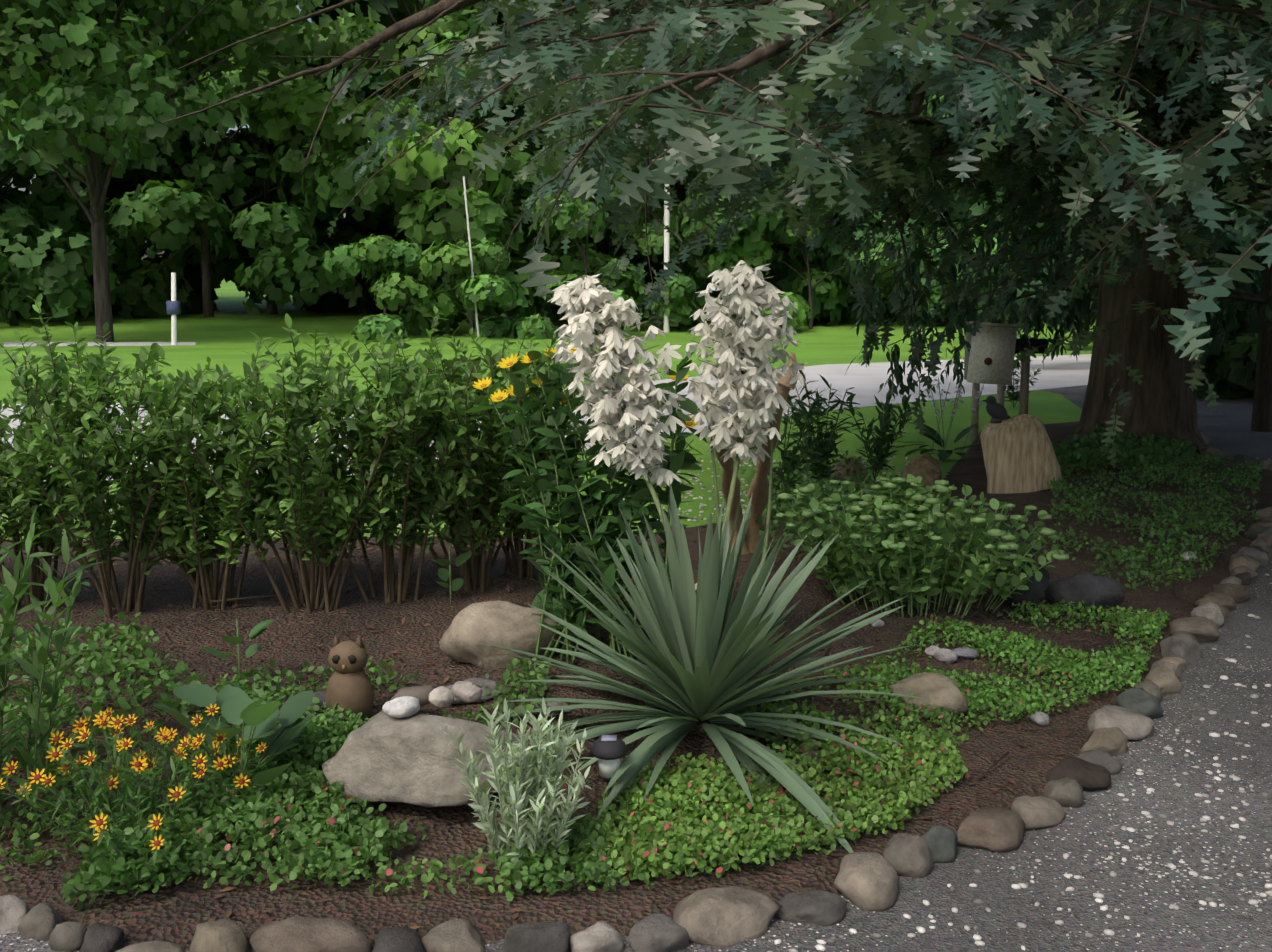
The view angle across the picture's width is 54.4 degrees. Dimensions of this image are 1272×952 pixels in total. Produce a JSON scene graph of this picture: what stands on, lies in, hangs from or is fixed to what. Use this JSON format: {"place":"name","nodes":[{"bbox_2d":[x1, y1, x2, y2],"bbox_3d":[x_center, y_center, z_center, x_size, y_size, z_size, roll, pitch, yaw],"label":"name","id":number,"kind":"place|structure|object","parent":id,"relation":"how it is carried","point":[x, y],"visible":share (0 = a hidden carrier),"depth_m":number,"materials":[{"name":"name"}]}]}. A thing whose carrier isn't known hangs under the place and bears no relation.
{"place":"outdoors","nodes":[
{"label":"outdoors","id":0,"kind":"place"},
{"bbox_2d":[0,342,195,346],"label":"road","id":1,"kind":"structure","parent":0,"point":[11,344],"depth_m":48.28,"materials":[{"name":"grey asphalt"}]},
{"bbox_2d":[3,5,594,259],"label":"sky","id":2,"kind":"structure","parent":0,"point":[22,189],"materials":[{"name":"white"}]},
{"bbox_2d":[0,354,1091,480],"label":"road","id":3,"kind":"structure","parent":0,"point":[1059,371],"depth_m":24.53,"materials":[{"name":"grey asphalt"}]},
{"bbox_2d":[0,279,1095,539],"bbox_3d":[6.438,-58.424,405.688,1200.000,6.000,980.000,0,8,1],"label":"ground","id":4,"kind":"structure","parent":0,"point":[226,337],"depth_m":39.84,"materials":[{"name":"green plant"}]},
{"bbox_2d":[0,293,982,639],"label":"oval leaves","id":5,"kind":"object","parent":4,"relation":"on","point":[430,395],"visible":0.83,"depth_m":5.33,"materials":[{"name":"green plant"}]},
{"bbox_2d":[0,354,1040,864],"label":"shrubs","id":6,"kind":"object","parent":4,"relation":"on","point":[526,830],"visible":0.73,"depth_m":3.60,"materials":[{"name":"green plant"}]},
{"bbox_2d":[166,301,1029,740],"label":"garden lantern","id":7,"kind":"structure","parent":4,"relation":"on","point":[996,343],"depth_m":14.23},
{"bbox_2d":[0,263,1209,864],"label":"shrub stems","id":8,"kind":"object","parent":4,"relation":"on","point":[476,571],"visible":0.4,"depth_m":5.51,"materials":[{"name":"green plant"}]},
{"bbox_2d":[0,260,985,849],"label":"petals","id":9,"kind":"object","parent":8,"relation":"attached to","point":[636,390],"visible":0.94,"depth_m":4.64,"materials":[{"name":"white plant"}]},
{"bbox_2d":[171,176,1047,811],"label":"ornaments","id":10,"kind":"object","parent":4,"relation":"on","point":[349,686],"visible":0.81,"depth_m":4.28},
{"bbox_2d":[598,758,619,777],"bbox_3d":[-0.081,0.867,3.735,0.068,0.070,0.066,0,8,1],"label":"solar lens","id":11,"kind":"object","parent":10,"relation":"on","point":[608,768],"visible":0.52,"depth_m":3.71,"materials":[{"name":"white"}]},
{"bbox_2d":[0,421,1271,949],"bbox_3d":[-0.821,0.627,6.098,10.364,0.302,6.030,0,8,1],"label":"mulch","id":12,"kind":"object","parent":4,"relation":"on","point":[228,913],"visible":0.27,"depth_m":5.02,"materials":[{"name":"brown wood"}]},
{"bbox_2d":[0,423,1262,909],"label":"round leaves","id":13,"kind":"object","parent":12,"relation":"on","point":[308,749],"visible":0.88,"depth_m":4.16,"materials":[{"name":"green plant"}]},
{"bbox_2d":[0,429,1271,951],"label":"rocks","id":14,"kind":"object","parent":12,"relation":"on","point":[398,749],"visible":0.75,"depth_m":3.69,"materials":[{"name":"grey stone"}]},
{"bbox_2d":[481,533,913,728],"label":"yucca leaves","id":15,"kind":"object","parent":12,"relation":"on","point":[680,687],"visible":0.85,"depth_m":4.13,"materials":[{"name":"green plant"}]},
{"bbox_2d":[566,480,832,690],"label":"yucca leaves","id":16,"kind":"object","parent":12,"relation":"on","point":[697,628],"visible":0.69,"depth_m":4.12,"materials":[{"name":"green plant"}]},
{"bbox_2d":[494,645,924,852],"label":"yucca leaves","id":17,"kind":"object","parent":12,"relation":"on","point":[730,745],"visible":0.42,"depth_m":4.06,"materials":[{"name":"green plant"}]},
{"bbox_2d":[980,414,1061,493],"bbox_3d":[3.135,-0.154,10.056,0.661,0.702,0.316,2,8,14],"label":"stump","id":18,"kind":"object","parent":12,"relation":"on","point":[1019,455],"visible":0.94,"depth_m":9.96,"materials":[{"name":"brown wood"}]},
{"bbox_2d":[0,0,1271,398],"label":"trees","id":19,"kind":"object","parent":4,"relation":"on","point":[46,222],"depth_m":55.16,"materials":[{"name":"green plant"}]},
{"bbox_2d":[161,0,1271,452],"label":"oak wood","id":20,"kind":"object","parent":4,"relation":"on","point":[1163,400],"visible":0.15,"depth_m":8.76,"materials":[{"name":"plant"}]},
{"bbox_2d":[327,0,1271,467],"bbox_3d":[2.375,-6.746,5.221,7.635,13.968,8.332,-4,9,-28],"label":"oak leaves","id":21,"kind":"object","parent":20,"relation":"attached to","point":[845,64],"visible":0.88,"depth_m":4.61,"materials":[{"name":"green plant"}]},
{"bbox_2d":[842,45,1271,432],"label":"spruce","id":22,"kind":"object","parent":4,"relation":"on","point":[1013,311],"depth_m":15.20,"materials":[{"name":"green plant"}]},
{"bbox_2d":[0,385,1271,951],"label":"drive","id":23,"kind":"structure","parent":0,"point":[1084,835],"depth_m":3.58,"materials":[{"name":"grey asphalt"}]},
{"bbox_2d":[4,456,1271,951],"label":"chips","id":24,"kind":"object","parent":23,"relation":"on","point":[1096,896],"visible":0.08,"depth_m":3.73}
]}

